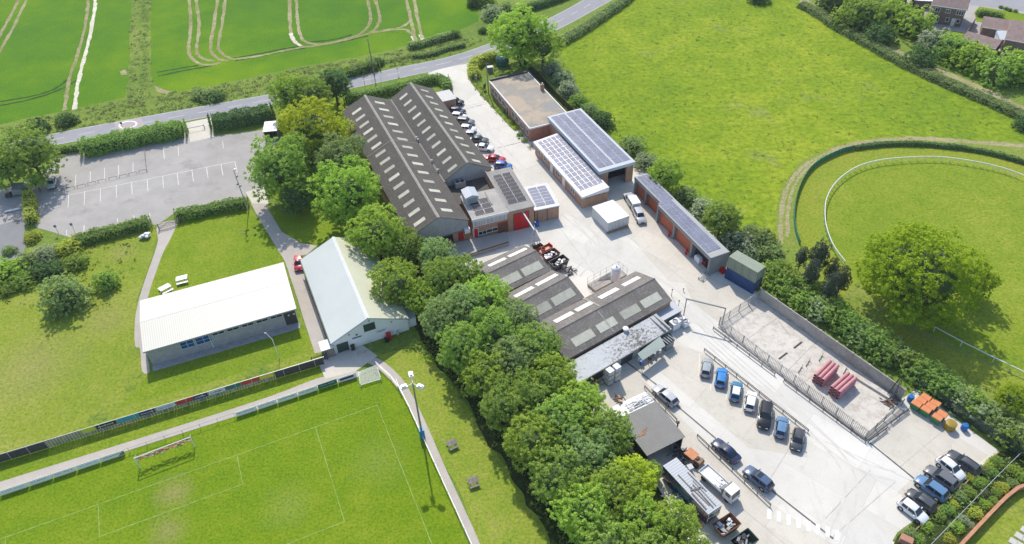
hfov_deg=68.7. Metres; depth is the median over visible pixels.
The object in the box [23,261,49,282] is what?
shrub
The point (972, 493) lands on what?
shrub
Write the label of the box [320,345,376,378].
apron
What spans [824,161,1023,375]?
paddock grass
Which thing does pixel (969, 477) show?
shrub
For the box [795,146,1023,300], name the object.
riding track
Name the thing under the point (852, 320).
shrub
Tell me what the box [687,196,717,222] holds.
shrub
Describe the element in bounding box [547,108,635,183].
solar hall
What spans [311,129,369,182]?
tree
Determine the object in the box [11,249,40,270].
shrub
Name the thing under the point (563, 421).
tree
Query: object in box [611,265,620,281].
silo
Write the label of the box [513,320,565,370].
tree
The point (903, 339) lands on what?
track weeds
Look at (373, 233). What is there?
tree
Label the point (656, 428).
tool shed
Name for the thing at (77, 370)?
lawn
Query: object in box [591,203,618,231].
shipping container
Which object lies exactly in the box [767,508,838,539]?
yard markings
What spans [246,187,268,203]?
paved ramp
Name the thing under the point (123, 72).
bare patch
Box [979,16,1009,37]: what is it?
garage
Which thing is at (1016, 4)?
estate road
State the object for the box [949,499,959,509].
shrub
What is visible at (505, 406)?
tree
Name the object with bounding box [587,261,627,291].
silo plinth
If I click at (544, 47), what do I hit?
tree
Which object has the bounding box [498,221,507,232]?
door
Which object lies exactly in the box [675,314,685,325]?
cooling unit
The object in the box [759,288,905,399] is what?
concrete wall
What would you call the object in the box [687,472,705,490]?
plank
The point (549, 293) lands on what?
workshop shed
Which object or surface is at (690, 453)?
dumper
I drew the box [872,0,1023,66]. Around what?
house plots
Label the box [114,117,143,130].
road patch
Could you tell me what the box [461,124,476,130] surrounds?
car
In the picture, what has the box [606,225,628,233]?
timber bearers
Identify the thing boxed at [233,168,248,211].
lamp pole
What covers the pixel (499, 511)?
mown strip
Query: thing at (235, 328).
window
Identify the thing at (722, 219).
tree
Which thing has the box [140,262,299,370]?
clubhouse
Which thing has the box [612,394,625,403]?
rusty parts
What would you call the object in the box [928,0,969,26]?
house
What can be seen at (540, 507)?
belt weeds
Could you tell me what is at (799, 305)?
shrub
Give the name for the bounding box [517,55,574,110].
boundary fence
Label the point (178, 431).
pitch rail
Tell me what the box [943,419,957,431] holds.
waste drum
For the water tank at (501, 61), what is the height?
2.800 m
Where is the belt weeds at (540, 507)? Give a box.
[414,335,579,543]
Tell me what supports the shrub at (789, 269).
on the ground at (408, 338)
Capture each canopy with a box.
[637,337,665,369]
[661,333,674,351]
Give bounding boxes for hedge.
[20,188,39,226]
[51,142,81,154]
[71,214,152,246]
[77,118,187,157]
[173,195,249,221]
[207,102,275,131]
[300,53,410,82]
[327,58,380,79]
[342,73,452,103]
[406,30,454,49]
[411,41,466,58]
[466,50,498,78]
[511,0,564,14]
[554,0,630,46]
[796,0,1023,119]
[853,139,1023,164]
[975,9,1005,18]
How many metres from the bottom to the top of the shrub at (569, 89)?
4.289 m
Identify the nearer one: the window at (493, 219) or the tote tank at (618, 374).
the tote tank at (618, 374)
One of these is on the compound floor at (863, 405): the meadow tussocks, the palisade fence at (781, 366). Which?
the palisade fence at (781, 366)
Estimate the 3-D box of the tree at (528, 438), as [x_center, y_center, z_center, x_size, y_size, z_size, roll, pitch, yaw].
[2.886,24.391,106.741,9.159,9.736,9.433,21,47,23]
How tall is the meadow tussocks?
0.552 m
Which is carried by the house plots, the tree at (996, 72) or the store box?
the tree at (996, 72)
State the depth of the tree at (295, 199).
152.33 m
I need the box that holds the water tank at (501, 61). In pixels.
[495,55,508,67]
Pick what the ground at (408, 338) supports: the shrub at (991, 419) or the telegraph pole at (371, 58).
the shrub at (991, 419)
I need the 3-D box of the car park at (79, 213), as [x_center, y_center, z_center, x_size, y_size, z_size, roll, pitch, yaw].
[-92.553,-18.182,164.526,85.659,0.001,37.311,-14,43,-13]
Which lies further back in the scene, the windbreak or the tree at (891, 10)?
the tree at (891, 10)
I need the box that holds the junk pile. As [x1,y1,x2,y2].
[661,487,685,503]
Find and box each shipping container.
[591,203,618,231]
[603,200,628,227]
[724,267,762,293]
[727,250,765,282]
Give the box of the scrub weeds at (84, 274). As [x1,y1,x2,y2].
[0,242,135,311]
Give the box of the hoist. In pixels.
[522,211,540,247]
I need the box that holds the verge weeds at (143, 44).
[139,2,148,89]
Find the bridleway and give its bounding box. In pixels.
[799,0,1023,109]
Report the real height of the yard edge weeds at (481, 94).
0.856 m
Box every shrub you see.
[0,255,28,288]
[0,281,18,297]
[1,244,18,257]
[6,269,38,292]
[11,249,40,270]
[22,228,42,245]
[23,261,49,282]
[25,115,51,135]
[27,242,59,264]
[40,259,70,277]
[53,112,80,128]
[55,234,84,256]
[62,252,90,271]
[188,85,220,104]
[208,89,227,102]
[372,57,383,67]
[450,30,461,38]
[465,0,483,9]
[478,27,487,34]
[480,0,497,7]
[480,4,506,23]
[496,1,512,13]
[539,60,562,77]
[551,67,575,86]
[556,80,579,98]
[568,93,589,108]
[580,102,598,117]
[587,110,615,129]
[619,135,647,157]
[634,151,657,171]
[670,185,702,207]
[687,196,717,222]
[716,222,755,255]
[739,223,757,234]
[739,242,761,259]
[742,224,776,254]
[755,240,787,265]
[761,258,784,289]
[762,270,810,303]
[763,259,798,290]
[784,284,824,318]
[787,275,822,304]
[801,295,834,325]
[813,293,853,331]
[822,305,862,337]
[836,311,873,342]
[842,321,877,353]
[856,322,894,355]
[856,332,901,369]
[874,335,918,370]
[890,345,928,373]
[896,356,935,384]
[900,526,918,542]
[912,533,925,543]
[915,358,951,391]
[917,368,952,402]
[920,520,933,532]
[931,509,946,523]
[935,373,967,405]
[939,501,955,517]
[941,381,980,416]
[943,532,956,543]
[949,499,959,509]
[949,520,965,533]
[951,489,968,504]
[953,385,993,417]
[957,514,969,524]
[959,483,969,490]
[963,485,978,499]
[964,397,997,424]
[966,472,976,480]
[966,505,983,519]
[967,521,974,528]
[970,399,1019,432]
[970,475,988,488]
[979,488,991,498]
[979,498,993,510]
[980,464,989,474]
[982,408,1021,444]
[984,459,995,468]
[986,455,1005,470]
[987,466,999,478]
[987,496,998,504]
[991,488,1002,497]
[992,420,1023,453]
[993,481,1009,494]
[1004,464,1023,479]
[1005,477,1020,488]
[1008,423,1023,451]
[1011,115,1023,132]
[1014,472,1023,483]
[1016,437,1023,455]
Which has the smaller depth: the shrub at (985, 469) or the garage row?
the shrub at (985, 469)
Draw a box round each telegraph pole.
[365,39,374,75]
[484,62,489,93]
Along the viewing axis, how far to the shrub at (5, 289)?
139.46 m
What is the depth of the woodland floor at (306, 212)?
159.30 m
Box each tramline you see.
[0,0,423,109]
[0,34,367,105]
[72,0,423,109]
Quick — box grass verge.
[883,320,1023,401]
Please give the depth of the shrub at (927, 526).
100.35 m
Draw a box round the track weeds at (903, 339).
[787,250,994,392]
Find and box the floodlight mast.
[400,371,424,438]
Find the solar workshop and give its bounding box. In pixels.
[533,133,608,207]
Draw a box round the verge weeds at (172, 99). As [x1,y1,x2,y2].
[0,37,483,144]
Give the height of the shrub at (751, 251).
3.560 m
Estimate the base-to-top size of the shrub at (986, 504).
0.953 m
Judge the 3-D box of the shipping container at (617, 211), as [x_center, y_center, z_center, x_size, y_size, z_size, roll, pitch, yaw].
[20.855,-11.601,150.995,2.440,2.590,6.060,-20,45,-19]
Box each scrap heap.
[560,266,576,275]
[667,444,693,466]
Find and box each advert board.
[0,482,28,494]
[28,474,52,485]
[51,466,76,477]
[75,458,99,469]
[99,450,124,461]
[235,406,256,416]
[257,399,276,409]
[277,392,297,402]
[298,386,317,395]
[317,379,336,388]
[337,372,356,382]
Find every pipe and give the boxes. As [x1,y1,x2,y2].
[4,207,20,212]
[814,359,831,376]
[817,362,835,379]
[819,371,836,386]
[821,364,839,381]
[830,371,849,388]
[834,374,853,391]
[835,384,854,399]
[836,381,856,396]
[837,376,857,393]
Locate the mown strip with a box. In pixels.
[378,348,549,543]
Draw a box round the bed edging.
[915,451,998,529]
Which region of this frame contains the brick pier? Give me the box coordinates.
[898,533,913,543]
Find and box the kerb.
[718,326,904,439]
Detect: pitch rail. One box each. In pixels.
[0,372,354,490]
[375,361,471,543]
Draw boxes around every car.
[45,176,57,188]
[292,255,302,271]
[449,106,465,113]
[452,111,467,118]
[456,97,463,105]
[456,116,474,124]
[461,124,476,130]
[465,130,481,136]
[470,135,488,142]
[475,143,493,152]
[485,154,505,161]
[493,160,512,168]
[632,206,645,223]
[651,384,679,407]
[699,358,713,378]
[710,438,741,464]
[714,367,728,388]
[728,381,743,402]
[742,465,774,492]
[743,390,758,412]
[756,400,773,430]
[773,416,789,439]
[789,427,805,452]
[896,497,928,523]
[904,488,937,513]
[913,474,949,502]
[923,464,959,492]
[935,455,965,480]
[945,449,982,477]
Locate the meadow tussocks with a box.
[578,3,989,222]
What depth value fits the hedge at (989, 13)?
217.03 m
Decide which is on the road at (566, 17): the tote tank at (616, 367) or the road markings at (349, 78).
the road markings at (349, 78)
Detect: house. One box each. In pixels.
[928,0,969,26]
[999,20,1023,56]
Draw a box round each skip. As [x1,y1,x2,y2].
[538,242,552,253]
[540,248,559,262]
[548,254,568,270]
[712,512,740,537]
[730,528,758,543]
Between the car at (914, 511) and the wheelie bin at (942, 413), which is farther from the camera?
the wheelie bin at (942, 413)
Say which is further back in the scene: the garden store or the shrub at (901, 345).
the garden store
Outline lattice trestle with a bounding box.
[887,377,902,396]
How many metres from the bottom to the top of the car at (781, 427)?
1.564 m
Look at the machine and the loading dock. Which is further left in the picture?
the loading dock
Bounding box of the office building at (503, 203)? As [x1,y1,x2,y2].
[447,167,534,237]
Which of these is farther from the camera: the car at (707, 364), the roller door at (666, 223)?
the roller door at (666, 223)
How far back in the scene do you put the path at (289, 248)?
143.66 m
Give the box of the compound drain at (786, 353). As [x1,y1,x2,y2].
[778,342,802,359]
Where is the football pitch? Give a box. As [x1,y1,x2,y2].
[0,374,467,543]
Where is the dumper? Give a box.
[684,447,704,468]
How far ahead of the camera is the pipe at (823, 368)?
119.37 m
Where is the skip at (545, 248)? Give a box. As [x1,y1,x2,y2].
[538,242,552,253]
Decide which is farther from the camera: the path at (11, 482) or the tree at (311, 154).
the tree at (311, 154)
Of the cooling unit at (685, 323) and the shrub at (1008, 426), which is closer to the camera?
the shrub at (1008, 426)
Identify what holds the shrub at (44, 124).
on the ground at (408, 338)
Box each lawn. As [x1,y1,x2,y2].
[0,226,322,453]
[0,366,323,481]
[116,325,310,408]
[148,204,284,297]
[268,208,346,245]
[873,0,906,7]
[937,28,965,38]
[965,491,1023,543]
[975,6,1023,21]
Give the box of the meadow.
[559,0,1023,253]
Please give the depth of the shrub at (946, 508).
102.03 m
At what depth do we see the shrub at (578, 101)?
185.21 m
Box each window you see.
[179,340,195,349]
[194,335,212,344]
[212,331,224,335]
[227,326,239,331]
[242,322,253,327]
[256,318,267,323]
[270,314,282,319]
[477,219,485,225]
[479,230,486,235]
[485,216,497,223]
[486,227,497,232]
[498,214,506,220]
[932,7,940,11]
[955,10,964,15]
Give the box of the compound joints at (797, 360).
[744,315,834,389]
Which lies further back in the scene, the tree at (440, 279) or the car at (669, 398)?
the tree at (440, 279)
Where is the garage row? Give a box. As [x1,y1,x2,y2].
[633,173,729,274]
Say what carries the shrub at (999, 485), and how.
on the planting bed
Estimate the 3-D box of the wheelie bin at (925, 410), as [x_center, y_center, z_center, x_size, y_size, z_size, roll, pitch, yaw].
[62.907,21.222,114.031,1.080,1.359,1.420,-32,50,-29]
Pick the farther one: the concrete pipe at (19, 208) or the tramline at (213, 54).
the tramline at (213, 54)
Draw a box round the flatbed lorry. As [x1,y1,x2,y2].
[698,464,739,503]
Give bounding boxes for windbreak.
[793,145,853,244]
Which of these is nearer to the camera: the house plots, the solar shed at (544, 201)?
the solar shed at (544, 201)
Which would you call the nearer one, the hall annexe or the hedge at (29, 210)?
the hall annexe
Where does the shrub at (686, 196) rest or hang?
on the meadow
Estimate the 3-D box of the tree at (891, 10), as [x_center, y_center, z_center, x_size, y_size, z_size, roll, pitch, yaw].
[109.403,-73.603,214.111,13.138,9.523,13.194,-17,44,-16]
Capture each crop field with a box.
[0,0,131,123]
[150,0,478,91]
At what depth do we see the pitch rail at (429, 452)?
110.13 m
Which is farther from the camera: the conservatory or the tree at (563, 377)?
the conservatory
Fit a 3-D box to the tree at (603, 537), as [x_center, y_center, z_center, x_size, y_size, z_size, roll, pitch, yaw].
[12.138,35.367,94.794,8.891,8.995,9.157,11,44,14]
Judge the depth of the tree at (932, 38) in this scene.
200.50 m
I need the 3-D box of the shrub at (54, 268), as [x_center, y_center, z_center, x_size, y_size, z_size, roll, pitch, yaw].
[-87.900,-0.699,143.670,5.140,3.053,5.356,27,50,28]
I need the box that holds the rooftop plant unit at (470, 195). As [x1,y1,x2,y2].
[461,186,478,204]
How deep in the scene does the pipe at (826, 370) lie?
118.95 m
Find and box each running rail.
[823,156,1023,265]
[933,327,1023,371]
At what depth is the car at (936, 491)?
103.65 m
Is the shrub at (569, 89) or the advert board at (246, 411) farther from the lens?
the shrub at (569, 89)
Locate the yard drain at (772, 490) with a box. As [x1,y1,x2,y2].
[626,362,913,538]
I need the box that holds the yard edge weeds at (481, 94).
[474,80,532,148]
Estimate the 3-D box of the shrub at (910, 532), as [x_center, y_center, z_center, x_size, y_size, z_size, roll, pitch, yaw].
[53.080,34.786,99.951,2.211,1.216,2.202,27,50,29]
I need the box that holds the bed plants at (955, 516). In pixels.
[925,452,1023,539]
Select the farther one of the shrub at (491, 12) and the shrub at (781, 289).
the shrub at (491, 12)
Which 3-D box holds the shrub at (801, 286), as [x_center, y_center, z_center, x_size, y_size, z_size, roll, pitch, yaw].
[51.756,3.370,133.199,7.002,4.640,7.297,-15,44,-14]
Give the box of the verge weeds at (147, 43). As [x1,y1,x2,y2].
[126,0,153,104]
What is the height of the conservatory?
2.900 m
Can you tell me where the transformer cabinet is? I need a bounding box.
[487,65,492,72]
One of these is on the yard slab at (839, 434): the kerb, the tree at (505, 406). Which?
the kerb
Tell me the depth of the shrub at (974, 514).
101.59 m
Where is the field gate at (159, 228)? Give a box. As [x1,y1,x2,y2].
[157,218,179,229]
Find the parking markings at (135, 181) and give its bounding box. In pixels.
[50,141,236,235]
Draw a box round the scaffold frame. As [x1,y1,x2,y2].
[624,392,652,410]
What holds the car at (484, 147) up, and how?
on the yard at (810, 485)
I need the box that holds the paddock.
[775,140,1023,422]
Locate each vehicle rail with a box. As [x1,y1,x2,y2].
[644,386,676,421]
[697,434,770,506]
[704,348,808,432]
[713,326,775,375]
[783,379,866,442]
[868,427,887,441]
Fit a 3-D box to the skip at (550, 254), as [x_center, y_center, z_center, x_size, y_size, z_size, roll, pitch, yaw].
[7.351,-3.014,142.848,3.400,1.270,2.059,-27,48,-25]
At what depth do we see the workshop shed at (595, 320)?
126.57 m
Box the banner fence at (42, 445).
[0,356,323,461]
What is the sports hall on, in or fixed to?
on the ground at (408, 338)
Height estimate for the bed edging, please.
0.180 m
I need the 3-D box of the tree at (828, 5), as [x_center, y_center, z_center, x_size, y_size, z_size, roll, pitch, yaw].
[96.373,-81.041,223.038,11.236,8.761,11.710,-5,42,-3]
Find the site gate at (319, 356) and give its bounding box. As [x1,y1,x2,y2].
[311,353,327,360]
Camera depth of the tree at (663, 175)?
154.31 m
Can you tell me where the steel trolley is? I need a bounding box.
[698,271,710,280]
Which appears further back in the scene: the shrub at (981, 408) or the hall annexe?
the hall annexe
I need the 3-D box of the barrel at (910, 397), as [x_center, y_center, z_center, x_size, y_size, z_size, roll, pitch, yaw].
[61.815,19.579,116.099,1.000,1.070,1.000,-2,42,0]
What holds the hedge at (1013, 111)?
on the ground at (408, 338)
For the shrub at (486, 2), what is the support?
on the ground at (408, 338)
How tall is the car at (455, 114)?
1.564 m
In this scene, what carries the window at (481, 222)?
in the office building at (503, 203)
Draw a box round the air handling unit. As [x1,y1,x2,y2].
[454,178,465,188]
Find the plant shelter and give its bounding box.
[655,300,682,324]
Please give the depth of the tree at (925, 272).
122.57 m
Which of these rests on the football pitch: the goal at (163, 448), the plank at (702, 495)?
the goal at (163, 448)
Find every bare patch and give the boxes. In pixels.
[120,69,127,74]
[155,86,170,93]
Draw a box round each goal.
[134,434,195,467]
[358,365,380,385]
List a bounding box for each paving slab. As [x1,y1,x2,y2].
[1008,537,1017,543]
[1014,531,1023,540]
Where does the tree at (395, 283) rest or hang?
on the ground at (408, 338)
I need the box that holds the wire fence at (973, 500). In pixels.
[933,453,1020,542]
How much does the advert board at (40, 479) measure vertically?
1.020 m
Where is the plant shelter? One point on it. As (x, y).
(671, 311)
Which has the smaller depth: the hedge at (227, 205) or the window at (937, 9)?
the hedge at (227, 205)
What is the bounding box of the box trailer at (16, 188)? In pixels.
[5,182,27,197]
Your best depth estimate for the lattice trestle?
115.62 m
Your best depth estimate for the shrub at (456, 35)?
215.97 m
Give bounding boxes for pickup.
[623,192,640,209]
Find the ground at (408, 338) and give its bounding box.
[0,0,1023,543]
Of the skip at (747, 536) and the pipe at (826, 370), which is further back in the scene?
the pipe at (826, 370)
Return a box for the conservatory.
[994,31,1006,46]
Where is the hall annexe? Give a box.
[402,302,416,326]
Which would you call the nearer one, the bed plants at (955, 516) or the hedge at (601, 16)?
the bed plants at (955, 516)
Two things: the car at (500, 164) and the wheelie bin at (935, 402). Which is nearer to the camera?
the wheelie bin at (935, 402)
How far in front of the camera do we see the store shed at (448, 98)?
185.50 m
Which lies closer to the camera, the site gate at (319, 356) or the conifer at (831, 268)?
the site gate at (319, 356)
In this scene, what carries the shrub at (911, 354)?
on the ground at (408, 338)
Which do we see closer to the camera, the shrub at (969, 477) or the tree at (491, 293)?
the shrub at (969, 477)
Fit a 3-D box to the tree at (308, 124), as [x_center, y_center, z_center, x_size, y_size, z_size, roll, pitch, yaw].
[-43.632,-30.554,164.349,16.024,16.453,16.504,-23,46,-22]
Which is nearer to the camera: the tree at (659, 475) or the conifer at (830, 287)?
the tree at (659, 475)
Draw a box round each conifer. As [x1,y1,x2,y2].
[795,246,809,269]
[801,258,821,284]
[808,237,832,267]
[819,271,842,297]
[823,257,841,278]
[836,265,852,296]
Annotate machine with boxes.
[694,254,702,263]
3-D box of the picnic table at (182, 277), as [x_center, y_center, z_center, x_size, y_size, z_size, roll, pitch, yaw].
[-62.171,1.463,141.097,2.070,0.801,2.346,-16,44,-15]
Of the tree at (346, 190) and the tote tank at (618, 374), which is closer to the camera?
the tote tank at (618, 374)
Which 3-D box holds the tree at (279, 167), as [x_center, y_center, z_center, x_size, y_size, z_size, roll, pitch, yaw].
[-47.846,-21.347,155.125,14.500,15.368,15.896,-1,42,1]
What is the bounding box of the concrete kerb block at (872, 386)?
[851,371,891,398]
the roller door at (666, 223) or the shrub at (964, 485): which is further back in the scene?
the roller door at (666, 223)
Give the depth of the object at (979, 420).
112.07 m
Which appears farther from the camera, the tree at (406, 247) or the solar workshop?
the solar workshop
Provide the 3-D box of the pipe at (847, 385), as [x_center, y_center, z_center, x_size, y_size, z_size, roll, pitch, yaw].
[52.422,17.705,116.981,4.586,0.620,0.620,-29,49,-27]
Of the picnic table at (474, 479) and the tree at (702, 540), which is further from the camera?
the picnic table at (474, 479)
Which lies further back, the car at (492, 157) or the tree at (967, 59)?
the tree at (967, 59)
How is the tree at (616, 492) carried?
on the woodland floor at (494, 443)
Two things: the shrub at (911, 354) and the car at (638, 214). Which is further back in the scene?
the car at (638, 214)
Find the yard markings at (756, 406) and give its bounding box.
[699,354,896,455]
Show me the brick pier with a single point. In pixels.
(905, 539)
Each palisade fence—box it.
[718,290,759,324]
[719,317,869,436]
[865,398,904,437]
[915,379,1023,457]
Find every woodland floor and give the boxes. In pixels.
[266,82,397,254]
[383,254,682,543]
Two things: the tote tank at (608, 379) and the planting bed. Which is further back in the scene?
the tote tank at (608, 379)
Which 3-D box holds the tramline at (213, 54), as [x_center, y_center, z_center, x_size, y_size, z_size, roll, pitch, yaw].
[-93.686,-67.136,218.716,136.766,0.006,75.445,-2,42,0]
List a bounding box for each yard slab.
[576,345,830,543]
[608,186,705,283]
[680,300,911,493]
[685,275,756,323]
[869,410,988,497]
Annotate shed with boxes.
[318,339,335,358]
[436,90,455,109]
[474,245,550,294]
[489,270,583,344]
[523,183,559,221]
[533,271,671,366]
[609,392,684,461]
[662,457,721,523]
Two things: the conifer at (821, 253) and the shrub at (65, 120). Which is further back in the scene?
the shrub at (65, 120)
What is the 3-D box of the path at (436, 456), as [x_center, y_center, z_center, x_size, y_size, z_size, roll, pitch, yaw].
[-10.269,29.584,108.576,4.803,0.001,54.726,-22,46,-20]
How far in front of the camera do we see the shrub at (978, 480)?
105.06 m
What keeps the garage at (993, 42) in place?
on the house plots
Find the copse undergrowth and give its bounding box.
[280,97,385,223]
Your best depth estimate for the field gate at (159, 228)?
153.33 m
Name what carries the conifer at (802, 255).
on the meadow
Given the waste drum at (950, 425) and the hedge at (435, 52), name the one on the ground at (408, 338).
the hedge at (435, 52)
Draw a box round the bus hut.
[263,120,279,139]
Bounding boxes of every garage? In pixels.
[961,31,1003,57]
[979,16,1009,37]
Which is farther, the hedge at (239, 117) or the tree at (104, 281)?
the hedge at (239, 117)
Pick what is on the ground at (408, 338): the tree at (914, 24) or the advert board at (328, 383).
the tree at (914, 24)
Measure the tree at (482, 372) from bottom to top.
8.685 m
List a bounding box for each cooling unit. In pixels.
[668,317,680,331]
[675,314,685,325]
[681,318,689,328]
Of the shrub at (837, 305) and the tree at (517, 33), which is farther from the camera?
the tree at (517, 33)
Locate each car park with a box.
[0,130,273,236]
[0,218,25,262]
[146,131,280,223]
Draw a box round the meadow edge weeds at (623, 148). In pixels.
[558,61,761,261]
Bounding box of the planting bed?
[894,451,1023,543]
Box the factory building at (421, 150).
[342,82,491,256]
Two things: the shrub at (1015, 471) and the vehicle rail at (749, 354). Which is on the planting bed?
the shrub at (1015, 471)
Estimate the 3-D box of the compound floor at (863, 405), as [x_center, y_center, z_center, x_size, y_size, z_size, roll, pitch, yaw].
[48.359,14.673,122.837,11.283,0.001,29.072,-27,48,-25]
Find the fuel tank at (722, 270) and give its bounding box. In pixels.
[719,267,725,273]
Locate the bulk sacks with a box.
[138,232,149,238]
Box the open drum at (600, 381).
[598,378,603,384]
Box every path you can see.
[0,371,359,489]
[134,220,176,373]
[251,203,325,352]
[368,358,479,543]
[777,136,1023,243]
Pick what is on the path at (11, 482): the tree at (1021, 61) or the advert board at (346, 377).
the advert board at (346, 377)
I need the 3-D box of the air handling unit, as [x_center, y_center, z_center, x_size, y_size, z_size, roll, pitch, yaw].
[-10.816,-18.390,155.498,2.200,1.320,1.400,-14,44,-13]
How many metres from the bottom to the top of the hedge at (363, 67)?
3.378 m
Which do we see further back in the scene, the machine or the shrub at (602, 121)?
the shrub at (602, 121)
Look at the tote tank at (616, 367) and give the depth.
118.85 m
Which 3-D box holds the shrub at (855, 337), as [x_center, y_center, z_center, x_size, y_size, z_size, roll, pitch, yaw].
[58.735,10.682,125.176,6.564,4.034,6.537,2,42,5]
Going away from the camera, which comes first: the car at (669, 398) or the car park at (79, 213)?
the car at (669, 398)
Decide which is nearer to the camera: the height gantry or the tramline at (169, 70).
the height gantry
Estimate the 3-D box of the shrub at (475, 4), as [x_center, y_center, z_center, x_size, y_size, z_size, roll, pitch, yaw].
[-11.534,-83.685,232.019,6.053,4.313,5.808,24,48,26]
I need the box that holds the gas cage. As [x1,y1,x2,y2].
[686,463,693,471]
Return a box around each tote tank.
[604,374,613,381]
[604,378,613,386]
[605,367,614,376]
[612,363,621,372]
[614,371,620,377]
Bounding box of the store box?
[385,331,391,339]
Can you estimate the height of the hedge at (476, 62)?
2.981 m
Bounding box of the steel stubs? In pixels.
[879,396,900,409]
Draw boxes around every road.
[10,0,609,147]
[970,0,1023,10]
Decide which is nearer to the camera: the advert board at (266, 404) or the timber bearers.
the advert board at (266, 404)
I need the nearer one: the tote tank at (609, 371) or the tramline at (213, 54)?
the tote tank at (609, 371)
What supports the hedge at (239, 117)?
on the ground at (408, 338)
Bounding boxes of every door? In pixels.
[335,340,349,352]
[458,231,463,239]
[472,228,478,237]
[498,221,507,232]
[632,349,639,358]
[637,184,644,200]
[647,195,658,212]
[659,212,673,234]
[675,228,690,251]
[950,18,955,25]
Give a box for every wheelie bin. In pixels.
[910,399,922,410]
[916,396,926,406]
[919,405,931,416]
[921,393,931,402]
[925,401,936,413]
[930,398,941,410]
[930,412,943,424]
[936,409,948,421]
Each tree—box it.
[0,119,68,181]
[0,149,29,189]
[22,172,48,191]
[35,270,93,321]
[91,269,121,295]
[242,131,316,202]
[265,71,308,119]
[274,95,349,155]
[278,182,314,214]
[288,74,332,115]
[302,139,331,175]
[306,154,382,223]
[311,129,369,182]
[317,68,353,104]
[320,111,354,141]
[343,202,408,263]
[366,256,422,308]
[384,226,424,265]
[403,277,442,319]
[416,236,456,270]
[416,256,465,299]
[418,294,466,341]
[434,320,487,372]
[441,252,483,291]
[441,282,489,332]
[457,347,508,397]
[465,273,512,321]
[468,304,518,353]
[477,371,536,440]
[483,333,536,384]
[486,0,558,67]
[492,297,538,335]
[501,405,564,472]
[506,365,561,416]
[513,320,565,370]
[519,26,567,69]
[523,445,591,504]
[525,351,578,398]
[525,393,589,449]
[546,477,616,543]
[551,377,608,433]
[556,423,616,486]
[574,515,637,543]
[581,463,643,521]
[582,406,636,461]
[605,453,658,500]
[613,490,673,543]
[625,526,676,543]
[642,459,664,480]
[647,155,684,191]
[647,495,702,543]
[676,530,711,543]
[699,199,743,240]
[746,0,771,4]
[815,0,854,15]
[829,0,889,36]
[854,220,993,329]
[863,20,899,46]
[875,0,919,28]
[891,4,937,39]
[900,42,943,68]
[913,27,953,52]
[929,33,973,64]
[942,39,993,75]
[957,259,1004,301]
[970,50,1023,89]
[993,46,1023,88]
[993,382,1023,414]
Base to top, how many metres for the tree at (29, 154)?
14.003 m
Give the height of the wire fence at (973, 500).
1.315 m
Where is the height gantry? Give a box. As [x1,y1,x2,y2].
[683,298,725,324]
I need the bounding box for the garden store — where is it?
[910,0,932,8]
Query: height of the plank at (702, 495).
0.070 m
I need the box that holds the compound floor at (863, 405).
[720,298,902,436]
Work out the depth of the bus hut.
177.46 m
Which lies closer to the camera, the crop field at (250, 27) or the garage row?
the garage row
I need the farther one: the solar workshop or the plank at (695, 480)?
the solar workshop
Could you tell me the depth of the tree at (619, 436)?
106.03 m
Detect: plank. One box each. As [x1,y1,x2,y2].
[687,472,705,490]
[692,484,712,506]
[692,492,706,508]
[693,480,715,504]
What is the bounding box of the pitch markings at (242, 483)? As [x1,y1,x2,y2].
[1,405,431,543]
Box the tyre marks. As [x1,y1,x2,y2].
[474,120,895,543]
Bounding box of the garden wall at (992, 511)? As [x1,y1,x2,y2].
[959,484,1023,543]
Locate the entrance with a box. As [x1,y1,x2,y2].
[186,118,212,141]
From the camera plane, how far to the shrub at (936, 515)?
101.30 m
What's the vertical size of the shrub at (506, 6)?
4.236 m
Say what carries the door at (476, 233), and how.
in the office building at (503, 203)
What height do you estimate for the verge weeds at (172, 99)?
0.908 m
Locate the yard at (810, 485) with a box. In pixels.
[428,63,997,543]
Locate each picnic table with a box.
[157,283,172,293]
[176,274,187,284]
[445,438,458,450]
[467,475,479,488]
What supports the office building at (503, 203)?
on the yard at (810, 485)
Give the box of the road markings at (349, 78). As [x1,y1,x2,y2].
[20,0,610,143]
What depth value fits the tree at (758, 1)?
228.34 m
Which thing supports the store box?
on the ground at (408, 338)
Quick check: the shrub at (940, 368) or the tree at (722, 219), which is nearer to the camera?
the shrub at (940, 368)
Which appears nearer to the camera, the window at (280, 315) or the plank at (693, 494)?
the plank at (693, 494)
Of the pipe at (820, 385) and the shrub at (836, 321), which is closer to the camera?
the pipe at (820, 385)
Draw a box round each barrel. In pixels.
[907,394,914,401]
[960,423,968,430]
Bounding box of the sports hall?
[300,237,408,353]
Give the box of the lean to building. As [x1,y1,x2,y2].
[564,314,671,387]
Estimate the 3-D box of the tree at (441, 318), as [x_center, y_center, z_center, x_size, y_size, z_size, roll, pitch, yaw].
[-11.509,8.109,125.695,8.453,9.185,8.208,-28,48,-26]
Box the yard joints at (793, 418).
[464,102,944,543]
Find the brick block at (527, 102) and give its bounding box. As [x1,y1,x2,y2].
[489,71,565,140]
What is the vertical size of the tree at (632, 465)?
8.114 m
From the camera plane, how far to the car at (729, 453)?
109.08 m
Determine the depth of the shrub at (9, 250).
148.23 m
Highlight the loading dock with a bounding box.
[426,232,508,260]
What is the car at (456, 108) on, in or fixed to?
on the yard at (810, 485)
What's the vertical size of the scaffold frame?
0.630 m

